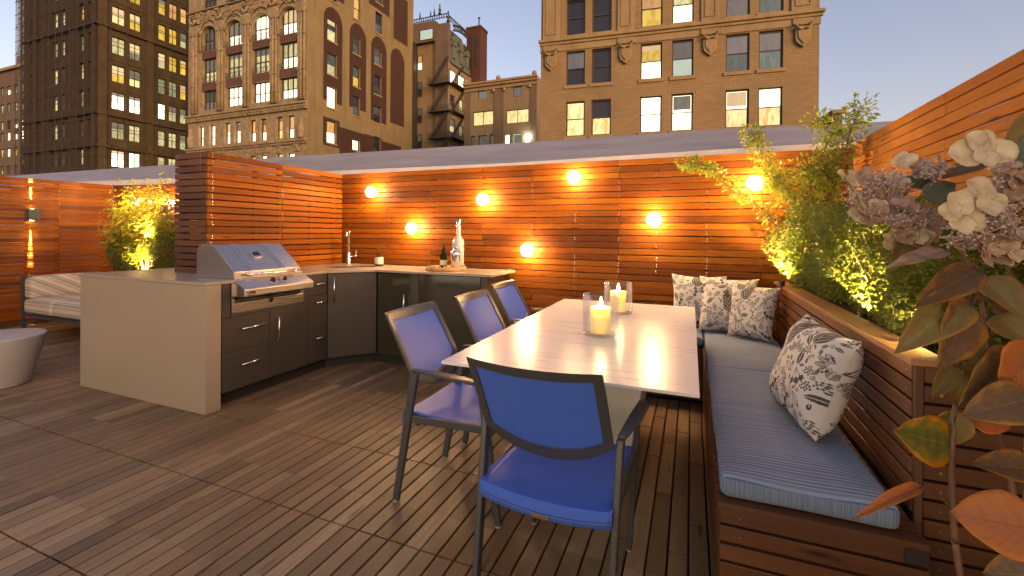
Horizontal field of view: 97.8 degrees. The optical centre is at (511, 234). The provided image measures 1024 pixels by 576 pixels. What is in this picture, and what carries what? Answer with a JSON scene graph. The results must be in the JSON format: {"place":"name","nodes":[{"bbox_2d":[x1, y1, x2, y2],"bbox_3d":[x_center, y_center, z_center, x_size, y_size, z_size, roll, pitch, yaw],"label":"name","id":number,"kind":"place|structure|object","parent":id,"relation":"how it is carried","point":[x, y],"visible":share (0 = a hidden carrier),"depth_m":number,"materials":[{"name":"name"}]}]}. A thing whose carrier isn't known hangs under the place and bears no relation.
{"place":"outdoors","nodes":[
{"label":"outdoors","id":0,"kind":"place"},
{"bbox_2d":[0,56,23,175],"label":"pale office block","id":1,"kind":"structure","parent":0,"point":[7,121],"depth_m":98.15,"materials":[{"name":"paint"}]},
{"bbox_2d":[17,0,23,55],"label":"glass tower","id":2,"kind":"structure","parent":0,"point":[18,16],"depth_m":177.66,"materials":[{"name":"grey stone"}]},
{"bbox_2d":[20,0,23,174],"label":"scaffold mast","id":3,"kind":"object","parent":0,"point":[21,102],"visible":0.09,"depth_m":80.79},
{"bbox_2d":[21,0,188,174],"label":"dark office tower","id":4,"kind":"structure","parent":0,"point":[141,92],"depth_m":69.77,"materials":[{"name":"brick"}]},
{"bbox_2d":[112,150,124,167],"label":"window","id":5,"kind":"structure","parent":4,"relation":"in","point":[117,161],"depth_m":67.91,"materials":[{"name":"glass"}]},
{"bbox_2d":[112,122,124,139],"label":"window","id":6,"kind":"structure","parent":4,"relation":"in","point":[117,133],"depth_m":67.88,"materials":[{"name":"glass"}]},
{"bbox_2d":[112,92,124,110],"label":"window","id":7,"kind":"structure","parent":4,"relation":"in","point":[116,104],"depth_m":67.88,"materials":[{"name":"glass"}]},
{"bbox_2d":[112,65,124,83],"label":"window","id":8,"kind":"structure","parent":4,"relation":"in","point":[119,77],"depth_m":67.83,"materials":[{"name":"glass"}]},
{"bbox_2d":[112,36,124,56],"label":"window","id":9,"kind":"structure","parent":4,"relation":"in","point":[119,49],"depth_m":67.73,"materials":[{"name":"glass"}]},
{"bbox_2d":[112,6,124,25],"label":"window","id":10,"kind":"structure","parent":4,"relation":"in","point":[117,19],"depth_m":67.70,"materials":[{"name":"glass"}]},
{"bbox_2d":[129,152,139,166],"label":"window","id":11,"kind":"structure","parent":4,"relation":"in","point":[133,162],"depth_m":69.80,"materials":[{"name":"glass"}]},
{"bbox_2d":[129,125,139,142],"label":"window","id":12,"kind":"structure","parent":4,"relation":"in","point":[134,136],"depth_m":69.76,"materials":[{"name":"glass"}]},
{"bbox_2d":[130,96,139,113],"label":"window","id":13,"kind":"structure","parent":4,"relation":"in","point":[134,108],"depth_m":69.74,"materials":[{"name":"glass"}]},
{"bbox_2d":[130,70,140,88],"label":"window","id":14,"kind":"structure","parent":4,"relation":"in","point":[135,81],"depth_m":69.90,"materials":[{"name":"glass"}]},
{"bbox_2d":[130,43,140,61],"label":"window","id":15,"kind":"structure","parent":4,"relation":"in","point":[135,54],"depth_m":69.86,"materials":[{"name":"glass"}]},
{"bbox_2d":[130,13,140,31],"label":"window","id":16,"kind":"structure","parent":4,"relation":"in","point":[134,25],"depth_m":69.85,"materials":[{"name":"glass"}]},
{"bbox_2d":[102,229,144,270],"bbox_3d":[-5.464,0.274,6.284,0.826,0.769,0.310,1,0,22],"label":"boxwood shrub","id":17,"kind":"object","parent":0,"point":[117,265],"visible":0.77,"depth_m":6.21,"materials":[{"name":"green plant"}]},
{"bbox_2d":[97,172,178,269],"bbox_3d":[-5.147,-0.083,6.159,1.882,1.506,0.369,1,0,22],"label":"maple tree","id":18,"kind":"object","parent":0,"point":[141,243],"visible":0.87,"depth_m":6.14,"materials":[{"name":"green plant"}]},
{"bbox_2d":[146,228,178,268],"bbox_3d":[-4.505,0.286,5.905,0.975,0.764,0.299,1,0,22],"label":"boxwood shrub","id":19,"kind":"object","parent":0,"point":[154,251],"visible":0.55,"depth_m":5.86,"materials":[{"name":"green plant"}]},
{"bbox_2d":[156,197,178,261],"bbox_3d":[-4.525,0.079,5.968,0.535,1.171,0.274,1,0,22],"label":"dried hydrangea","id":20,"kind":"object","parent":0,"point":[169,209],"visible":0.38,"depth_m":5.93,"materials":[{"name":"plant"}]},
{"bbox_2d":[184,0,413,160],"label":"gothic office building","id":21,"kind":"structure","parent":0,"point":[276,78],"depth_m":57.84,"materials":[{"name":"stone"}]},
{"bbox_2d":[205,28,214,50],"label":"window","id":22,"kind":"structure","parent":21,"relation":"in","point":[210,36],"depth_m":59.66,"materials":[{"name":"glass"}]},
{"bbox_2d":[205,90,215,109],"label":"window","id":23,"kind":"structure","parent":21,"relation":"in","point":[210,96],"depth_m":59.67,"materials":[{"name":"glass"}]},
{"bbox_2d":[205,58,215,82],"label":"window","id":24,"kind":"structure","parent":21,"relation":"in","point":[210,65],"depth_m":59.61,"materials":[{"name":"glass"}]},
{"bbox_2d":[229,86,241,106],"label":"window","id":25,"kind":"structure","parent":21,"relation":"in","point":[235,93],"depth_m":57.90,"materials":[{"name":"glass"}]},
{"bbox_2d":[229,53,241,77],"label":"window","id":26,"kind":"structure","parent":21,"relation":"in","point":[235,60],"depth_m":57.90,"materials":[{"name":"glass"}]},
{"bbox_2d":[229,22,241,45],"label":"window","id":27,"kind":"structure","parent":21,"relation":"in","point":[235,30],"depth_m":57.89,"materials":[{"name":"glass"}]},
{"bbox_2d":[255,82,268,102],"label":"window","id":28,"kind":"structure","parent":21,"relation":"in","point":[261,89],"depth_m":56.10,"materials":[{"name":"glass"}]},
{"bbox_2d":[255,47,268,73],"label":"window","id":29,"kind":"structure","parent":21,"relation":"in","point":[261,55],"depth_m":56.10,"materials":[{"name":"glass"}]},
{"bbox_2d":[255,15,268,40],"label":"window","id":30,"kind":"structure","parent":21,"relation":"in","point":[262,25],"depth_m":56.08,"materials":[{"name":"glass"}]},
{"bbox_2d":[282,77,296,98],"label":"window","id":31,"kind":"structure","parent":21,"relation":"in","point":[289,84],"depth_m":54.38,"materials":[{"name":"glass"}]},
{"bbox_2d":[283,42,296,68],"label":"window","id":32,"kind":"structure","parent":21,"relation":"in","point":[289,49],"depth_m":54.37,"materials":[{"name":"glass"}]},
{"bbox_2d":[283,9,296,34],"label":"window","id":33,"kind":"structure","parent":21,"relation":"in","point":[290,17],"depth_m":54.33,"materials":[{"name":"glass"}]},
{"bbox_2d":[326,86,337,111],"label":"window","id":34,"kind":"structure","parent":21,"relation":"in","point":[330,91],"depth_m":56.65,"materials":[{"name":"glass"}]},
{"bbox_2d":[326,120,337,145],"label":"window","id":35,"kind":"structure","parent":21,"relation":"in","point":[330,125],"depth_m":56.69,"materials":[{"name":"glass"}]},
{"bbox_2d":[327,20,337,45],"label":"window","id":36,"kind":"structure","parent":21,"relation":"in","point":[331,38],"depth_m":56.70,"materials":[{"name":"glass"}]},
{"bbox_2d":[327,52,337,78],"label":"window","id":37,"kind":"structure","parent":21,"relation":"in","point":[331,59],"depth_m":56.73,"materials":[{"name":"glass"}]},
{"bbox_2d":[352,66,360,89],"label":"window","id":38,"kind":"structure","parent":21,"relation":"in","point":[355,70],"depth_m":60.80,"materials":[{"name":"glass"}]},
{"bbox_2d":[352,96,360,118],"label":"window","id":39,"kind":"structure","parent":21,"relation":"in","point":[355,100],"depth_m":60.86,"materials":[{"name":"glass"}]},
{"bbox_2d":[375,12,383,37],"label":"window","id":40,"kind":"structure","parent":21,"relation":"in","point":[378,18],"depth_m":65.10,"materials":[{"name":"glass"}]},
{"bbox_2d":[462,70,540,145],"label":"tan building","id":41,"kind":"structure","parent":0,"point":[498,110],"depth_m":56.41,"materials":[{"name":"paint"}]},
{"bbox_2d":[473,111,492,125],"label":"window","id":42,"kind":"structure","parent":41,"relation":"in","point":[486,117],"depth_m":57.71,"materials":[{"name":"glass"}]},
{"bbox_2d":[507,109,527,123],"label":"window","id":43,"kind":"structure","parent":41,"relation":"in","point":[520,115],"depth_m":55.96,"materials":[{"name":"glass"}]},
{"bbox_2d":[0,115,1009,337],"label":"neighbour roof","id":44,"kind":"structure","parent":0,"point":[706,142],"depth_m":4.78,"materials":[{"name":"concrete"}]},
{"bbox_2d":[0,0,1023,123],"label":"sky","id":45,"kind":"structure","parent":0,"point":[910,53],"materials":[{"name":"blue"}]},
{"bbox_2d":[538,0,825,140],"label":"brick apartment building","id":46,"kind":"structure","parent":0,"point":[610,68],"depth_m":25.26,"materials":[{"name":"brick"}]},
{"bbox_2d":[563,101,585,139],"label":"window","id":47,"kind":"structure","parent":46,"relation":"in","point":[575,111],"depth_m":26.91,"materials":[{"name":"glass"}]},
{"bbox_2d":[564,51,586,88],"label":"window","id":48,"kind":"structure","parent":46,"relation":"in","point":[575,60],"depth_m":26.89,"materials":[{"name":"glass"}]},
{"bbox_2d":[564,0,586,36],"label":"window","id":49,"kind":"structure","parent":46,"relation":"in","point":[575,9],"depth_m":26.90,"materials":[{"name":"glass"}]},
{"bbox_2d":[589,100,612,137],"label":"window","id":50,"kind":"structure","parent":46,"relation":"in","point":[601,109],"depth_m":26.48,"materials":[{"name":"glass"}]},
{"bbox_2d":[589,48,612,86],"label":"window","id":51,"kind":"structure","parent":46,"relation":"in","point":[601,58],"depth_m":26.47,"materials":[{"name":"glass"}]},
{"bbox_2d":[590,0,613,33],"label":"window","id":52,"kind":"structure","parent":46,"relation":"in","point":[602,9],"depth_m":26.48,"materials":[{"name":"glass"}]},
{"bbox_2d":[638,96,663,134],"bbox_3d":[7.947,-6.781,25.598,1.402,2.272,0.299,1,0,16],"label":"window","id":53,"kind":"structure","parent":46,"relation":"in","point":[650,107],"depth_m":25.71,"materials":[{"name":"glass"}]},
{"bbox_2d":[638,43,663,82],"bbox_3d":[7.970,-9.811,25.587,1.402,2.232,0.299,1,0,16],"label":"window","id":54,"kind":"structure","parent":46,"relation":"in","point":[651,54],"depth_m":25.68,"materials":[{"name":"glass"}]},
{"bbox_2d":[639,0,664,28],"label":"window","id":55,"kind":"structure","parent":46,"relation":"in","point":[651,10],"depth_m":25.70,"materials":[{"name":"glass"}]},
{"bbox_2d":[669,93,694,132],"bbox_3d":[9.564,-6.767,25.132,1.362,2.272,0.299,1,0,16],"label":"window","id":56,"kind":"structure","parent":46,"relation":"in","point":[682,104],"depth_m":25.24,"materials":[{"name":"glass"}]},
{"bbox_2d":[670,40,695,80],"bbox_3d":[9.587,-9.797,25.121,1.362,2.232,0.299,1,0,16],"label":"window","id":57,"kind":"structure","parent":46,"relation":"in","point":[682,51],"depth_m":25.22,"materials":[{"name":"glass"}]},
{"bbox_2d":[670,0,695,24],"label":"window","id":58,"kind":"structure","parent":46,"relation":"in","point":[682,10],"depth_m":25.23,"materials":[{"name":"glass"}]},
{"bbox_2d":[723,89,749,128],"bbox_3d":[12.255,-6.744,24.356,1.402,2.272,0.299,1,0,16],"label":"window","id":59,"kind":"structure","parent":46,"relation":"in","point":[736,101],"depth_m":24.47,"materials":[{"name":"glass"}]},
{"bbox_2d":[723,34,751,75],"bbox_3d":[12.278,-9.773,24.345,1.402,2.232,0.299,1,0,16],"label":"window","id":60,"kind":"structure","parent":46,"relation":"in","point":[737,46],"depth_m":24.44,"materials":[{"name":"glass"}]},
{"bbox_2d":[724,0,752,18],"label":"window","id":61,"kind":"structure","parent":46,"relation":"in","point":[734,8],"depth_m":24.45,"materials":[{"name":"glass"}]},
{"bbox_2d":[756,30,785,72],"bbox_3d":[13.826,-9.760,23.898,1.392,2.232,0.299,1,0,16],"label":"window","id":62,"kind":"structure","parent":46,"relation":"in","point":[770,43],"depth_m":23.99,"materials":[{"name":"glass"}]},
{"bbox_2d":[758,87,784,126],"bbox_3d":[13.803,-6.730,23.909,1.392,2.272,0.299,1,0,16],"label":"window","id":63,"kind":"structure","parent":46,"relation":"in","point":[769,99],"depth_m":24.02,"materials":[{"name":"glass"}]},
{"bbox_2d":[757,0,786,14],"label":"window","id":64,"kind":"structure","parent":46,"relation":"in","point":[765,6],"depth_m":23.99,"materials":[{"name":"glass"}]},
{"bbox_2d":[821,109,843,124],"bbox_3d":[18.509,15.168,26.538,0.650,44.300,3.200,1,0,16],"label":"building","id":65,"kind":"structure","parent":0,"point":[837,113],"depth_m":25.04,"materials":[{"name":"beige brick"}]},
{"bbox_2d":[837,114,1023,575],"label":"hydrangea","id":66,"kind":"object","parent":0,"point":[979,381],"visible":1,"depth_m":0.64,"materials":[{"name":"green plant"}]},
{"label":"roof slab","id":67,"kind":"structure","parent":0,"visible":0},
{"bbox_2d":[0,176,112,328],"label":"slatted fence","id":68,"kind":"object","parent":67,"relation":"on","point":[86,223],"visible":0.59,"depth_m":6.09,"materials":[{"name":"brown wood"}]},
{"bbox_2d":[25,209,39,220],"bbox_3d":[-6.350,-0.260,5.921,0.106,0.155,0.110,1,0,22],"label":"wall light box","id":69,"kind":"object","parent":68,"relation":"attached to","point":[32,214],"visible":1,"depth_m":5.89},
{"bbox_2d":[0,322,713,575],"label":"deck","id":70,"kind":"structure","parent":67,"relation":"on","point":[296,476],"depth_m":2.19,"materials":[{"name":"brown wood"}]},
{"bbox_2d":[0,328,47,389],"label":"coffee table","id":71,"kind":"object","parent":70,"relation":"on","point":[20,350],"visible":1,"depth_m":3.60,"materials":[{"name":"white plastic"}]},
{"bbox_2d":[21,271,104,327],"bbox_3d":[-4.876,0.859,5.416,1.966,0.709,0.820,1,0,22],"label":"lounge sofa","id":72,"kind":"object","parent":70,"relation":"on","point":[54,297],"visible":0.42,"depth_m":5.37,"materials":[{"name":"beige fabric"}]},
{"bbox_2d":[174,152,341,272],"bbox_3d":[-2.428,-0.180,4.484,0.425,1.012,1.539,1,0,22],"label":"slatted partition","id":73,"kind":"object","parent":70,"relation":"on","point":[230,203],"visible":0.88,"depth_m":4.13,"materials":[{"name":"brown wood"}]},
{"bbox_2d":[79,263,514,414],"bbox_3d":[-1.749,0.785,3.978,3.045,0.915,1.964,1,0,22],"label":"kitchen counter","id":74,"kind":"object","parent":70,"relation":"on","point":[170,337],"visible":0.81,"depth_m":3.52,"materials":[{"name":"stone"}]},
{"bbox_2d":[193,243,312,313],"bbox_3d":[-2.082,0.325,3.617,0.608,0.503,0.667,1,0,22],"label":"gas grill","id":75,"kind":"object","parent":74,"relation":"on","point":[237,261],"visible":0.99,"depth_m":3.47,"materials":[{"name":"silver metal"}]},
{"bbox_2d":[268,304,307,377],"bbox_3d":[-1.840,0.869,3.709,0.058,0.533,0.379,1,0,22],"label":"door","id":76,"kind":"structure","parent":74,"relation":"in","point":[288,326],"depth_m":3.70,"materials":[{"name":"paint"}]},
{"bbox_2d":[345,231,356,263],"bbox_3d":[-1.788,0.145,4.870,0.135,0.365,0.141,1,0,34],"label":"faucet","id":77,"kind":"object","parent":74,"relation":"on","point":[348,237],"visible":1,"depth_m":4.91,"materials":[{"name":"metal"}]},
{"bbox_2d":[327,272,375,357],"bbox_3d":[-1.494,0.748,4.190,0.432,0.777,0.058,0,0,-28],"label":"door","id":78,"kind":"structure","parent":74,"relation":"in","point":[351,322],"depth_m":4.19,"materials":[{"name":"paint"}]},
{"bbox_2d":[378,272,409,355],"bbox_3d":[-1.127,0.753,4.224,0.361,0.773,0.060,1,0,22],"label":"door","id":79,"kind":"structure","parent":74,"relation":"in","point":[393,288],"depth_m":4.25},
{"bbox_2d":[426,265,466,271],"bbox_3d":[-0.627,0.321,4.271,0.384,0.035,0.384,1,0,22],"label":"serving tray","id":80,"kind":"object","parent":74,"relation":"on","point":[433,268],"visible":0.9,"depth_m":4.12,"materials":[{"name":"brown wood"}]},
{"bbox_2d":[450,247,459,267],"bbox_3d":[-0.527,0.224,4.155,0.092,0.210,0.092,1,0,22],"label":"cocktail shaker","id":81,"kind":"object","parent":80,"relation":"on","point":[455,256],"visible":0.89,"depth_m":4.12,"materials":[{"name":"metal"}]},
{"bbox_2d":[453,220,463,266],"bbox_3d":[-0.515,0.094,4.290,0.110,0.469,0.109,1,0,22],"label":"tall frosted bottle","id":82,"kind":"object","parent":80,"relation":"on","point":[458,241],"visible":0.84,"depth_m":4.26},
{"bbox_2d":[419,274,480,351],"bbox_3d":[-0.575,0.758,4.002,0.631,0.773,0.060,1,0,22],"label":"door","id":83,"kind":"structure","parent":74,"relation":"in","point":[440,289],"depth_m":4.00,"materials":[{"name":"metal"}]},
{"bbox_2d":[384,301,501,528],"bbox_3d":[-0.265,0.820,2.235,0.649,0.879,0.576,1,0,22],"label":"dining chair","id":84,"kind":"object","parent":70,"relation":"on","point":[424,339],"visible":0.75,"depth_m":2.20,"materials":[{"name":"blue"}]},
{"bbox_2d":[113,148,852,339],"bbox_3d":[-1.748,0.271,5.099,9.275,1.918,0.067,1,0,22],"label":"slatted fence","id":85,"kind":"object","parent":70,"relation":"on","point":[380,207],"visible":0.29,"depth_m":4.12,"materials":[{"name":"brown wood"}]},
{"bbox_2d":[567,171,579,183],"bbox_3d":[0.565,-0.516,4.058,0.115,0.115,0.142,1,0,22],"label":"globe light","id":86,"kind":"object","parent":85,"relation":"attached to","point":[573,177],"visible":1,"depth_m":4.00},
{"bbox_2d":[647,213,660,225],"bbox_3d":[1.209,-0.124,3.800,0.115,0.115,0.142,1,0,22],"label":"globe light","id":87,"kind":"object","parent":85,"relation":"attached to","point":[653,219],"visible":1,"depth_m":3.75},
{"bbox_2d":[747,176,762,189],"bbox_3d":[1.911,-0.402,3.519,0.115,0.115,0.142,1,0,22],"label":"globe light","id":88,"kind":"object","parent":85,"relation":"attached to","point":[750,181],"visible":0.71,"depth_m":3.47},
{"bbox_2d":[455,289,512,444],"bbox_3d":[0.001,0.820,2.803,0.649,0.879,0.576,1,0,23],"label":"dining chair","id":89,"kind":"object","parent":70,"relation":"on","point":[481,314],"visible":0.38,"depth_m":2.89,"materials":[{"name":"blue"}]},
{"bbox_2d":[491,279,542,324],"bbox_3d":[0.190,0.820,3.448,0.649,0.879,0.576,1,0,22],"label":"dining chair","id":90,"kind":"object","parent":70,"relation":"on","point":[515,308],"visible":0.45,"depth_m":3.56,"materials":[{"name":"blue"}]},
{"bbox_2d":[466,357,647,575],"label":"dining chair","id":91,"kind":"object","parent":70,"relation":"on","point":[563,458],"visible":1,"depth_m":1.44,"materials":[{"name":"blue"}]},
{"bbox_2d":[441,299,699,445],"bbox_3d":[0.515,0.894,2.537,0.978,0.742,1.908,1,0,22],"label":"dining table","id":92,"kind":"object","parent":70,"relation":"on","point":[636,354],"visible":0.72,"depth_m":2.11,"materials":[{"name":"wood"}]},
{"bbox_2d":[646,338,929,575],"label":"built in bench","id":93,"kind":"object","parent":70,"relation":"on","point":[752,538],"visible":0.39,"depth_m":1.33,"materials":[{"name":"brown wood"}]},
{"bbox_2d":[696,328,702,345],"bbox_3d":[1.015,0.790,3.691,1.032,0.075,0.419,1,0,22],"label":"seat cushion","id":94,"kind":"object","parent":93,"relation":"on","point":[699,338],"visible":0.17,"depth_m":3.33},
{"bbox_2d":[672,274,726,325],"bbox_3d":[1.514,0.541,3.624,0.420,0.425,0.158,1,0,22],"label":"throw pillow","id":95,"kind":"object","parent":94,"relation":"on","point":[687,291],"visible":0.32,"depth_m":3.63,"materials":[{"name":"beige fabric"}]},
{"bbox_2d":[703,330,781,372],"bbox_3d":[1.588,0.797,3.060,0.493,0.075,1.162,1,0,22],"label":"seat cushion","id":96,"kind":"object","parent":93,"relation":"on","point":[723,349],"visible":0.62,"depth_m":2.91,"materials":[{"name":"fabric"}]},
{"bbox_2d":[698,276,758,330],"bbox_3d":[1.685,0.545,3.478,0.435,0.420,0.206,1,0,22],"label":"throw pillow","id":97,"kind":"object","parent":96,"relation":"on","point":[716,303],"visible":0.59,"depth_m":3.46,"materials":[{"name":"beige fabric"}]},
{"bbox_2d":[727,281,780,343],"bbox_3d":[1.747,0.557,3.255,0.186,0.400,0.335,0,0,-38],"label":"throw pillow","id":98,"kind":"object","parent":96,"relation":"on","point":[752,313],"visible":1,"depth_m":3.19,"materials":[{"name":"beige fabric"}]},
{"bbox_2d":[707,367,899,528],"bbox_3d":[1.116,0.796,1.927,0.466,0.077,1.286,1,0,22],"label":"seat cushion","id":99,"kind":"object","parent":93,"relation":"on","point":[770,450],"visible":0.81,"depth_m":1.51,"materials":[{"name":"fabric"}]},
{"bbox_2d":[769,314,863,441],"bbox_3d":[1.221,0.559,1.813,0.245,0.403,0.455,0,0,10],"label":"throw pillow","id":100,"kind":"object","parent":99,"relation":"on","point":[816,371],"visible":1,"depth_m":1.66,"materials":[{"name":"beige fabric"}]},
{"bbox_2d":[774,281,1023,575],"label":"planter box","id":101,"kind":"object","parent":67,"relation":"on","point":[891,391],"visible":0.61,"depth_m":1.40,"materials":[{"name":"brown wood"}]},
{"bbox_2d":[673,122,831,283],"bbox_3d":[1.765,-0.212,3.344,1.071,1.276,0.299,1,0,22],"label":"jasmine vine","id":102,"kind":"object","parent":101,"relation":"on","point":[778,182],"visible":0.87,"depth_m":3.30,"materials":[{"name":"green plant"}]},
{"bbox_2d":[761,192,878,305],"bbox_3d":[2.089,0.105,3.004,0.683,0.775,1.164,1,0,22],"label":"boxwood shrub","id":103,"kind":"object","parent":101,"relation":"in","point":[794,259],"visible":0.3,"depth_m":2.97,"materials":[{"name":"green plant"}]},
{"bbox_2d":[799,90,879,236],"bbox_3d":[2.300,-0.283,3.146,0.480,1.431,0.316,1,0,22],"label":"jasmine vine","id":104,"kind":"object","parent":101,"relation":"in","point":[830,163],"visible":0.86,"depth_m":3.14,"materials":[{"name":"green plant"}]},
{"bbox_2d":[799,186,960,326],"bbox_3d":[1.847,0.111,2.274,0.583,0.801,1.323,1,0,22],"label":"boxwood shrub","id":105,"kind":"object","parent":101,"relation":"in","point":[859,288],"visible":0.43,"depth_m":2.24,"materials":[{"name":"green plant"}]},
{"bbox_2d":[861,190,1023,351],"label":"boxwood shrub","id":106,"kind":"object","parent":101,"relation":"in","point":[901,286],"visible":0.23,"depth_m":1.60,"materials":[{"name":"green plant"}]},
{"bbox_2d":[854,49,1023,343],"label":"slatted fence","id":107,"kind":"object","parent":67,"relation":"on","point":[944,116],"visible":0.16,"depth_m":2.06,"materials":[{"name":"brown wood"}]},
{"label":"ground","id":108,"kind":"structure","parent":0,"visible":0},
{"bbox_2d":[14,0,188,175],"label":"scaffolding","id":109,"kind":"object","parent":108,"relation":"on","point":[83,109],"visible":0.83,"depth_m":67.74,"materials":[{"name":"metal"}]},
{"bbox_2d":[412,4,470,148],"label":"mansard building","id":110,"kind":"structure","parent":108,"relation":"on","point":[440,66],"depth_m":72.63,"materials":[{"name":"brick"}]},
{"bbox_2d":[420,28,432,40],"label":"window","id":111,"kind":"structure","parent":110,"relation":"in","point":[426,34],"depth_m":72.12,"materials":[{"name":"glass"}]},
{"bbox_2d":[466,17,487,82],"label":"brick chimney","id":112,"kind":"object","parent":108,"relation":"on","point":[477,42],"visible":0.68,"depth_m":78.18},
{"bbox_3d":[0.463,0.416,2.336,0.186,0.212,0.186,1,0,22],"label":"hurricane glass","id":113,"kind":"object","parent":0,"visible":0},
{"bbox_2d":[590,298,610,333],"bbox_3d":[0.463,0.419,2.336,0.104,0.186,0.103,1,0,22],"label":"pillar candle","id":114,"kind":"object","parent":113,"relation":"in","point":[600,318],"visible":1,"depth_m":2.29,"materials":[{"name":"yellow wax"}]},
{"bbox_3d":[0.708,0.419,2.981,0.190,0.205,0.190,1,0,22],"label":"hurricane glass","id":115,"kind":"object","parent":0,"visible":0},
{"bbox_2d":[610,283,625,311],"bbox_3d":[0.708,0.418,2.981,0.104,0.186,0.103,1,0,22],"label":"pillar candle","id":116,"kind":"object","parent":115,"relation":"in","point":[618,300],"visible":0.97,"depth_m":2.94,"materials":[{"name":"yellow wax"}]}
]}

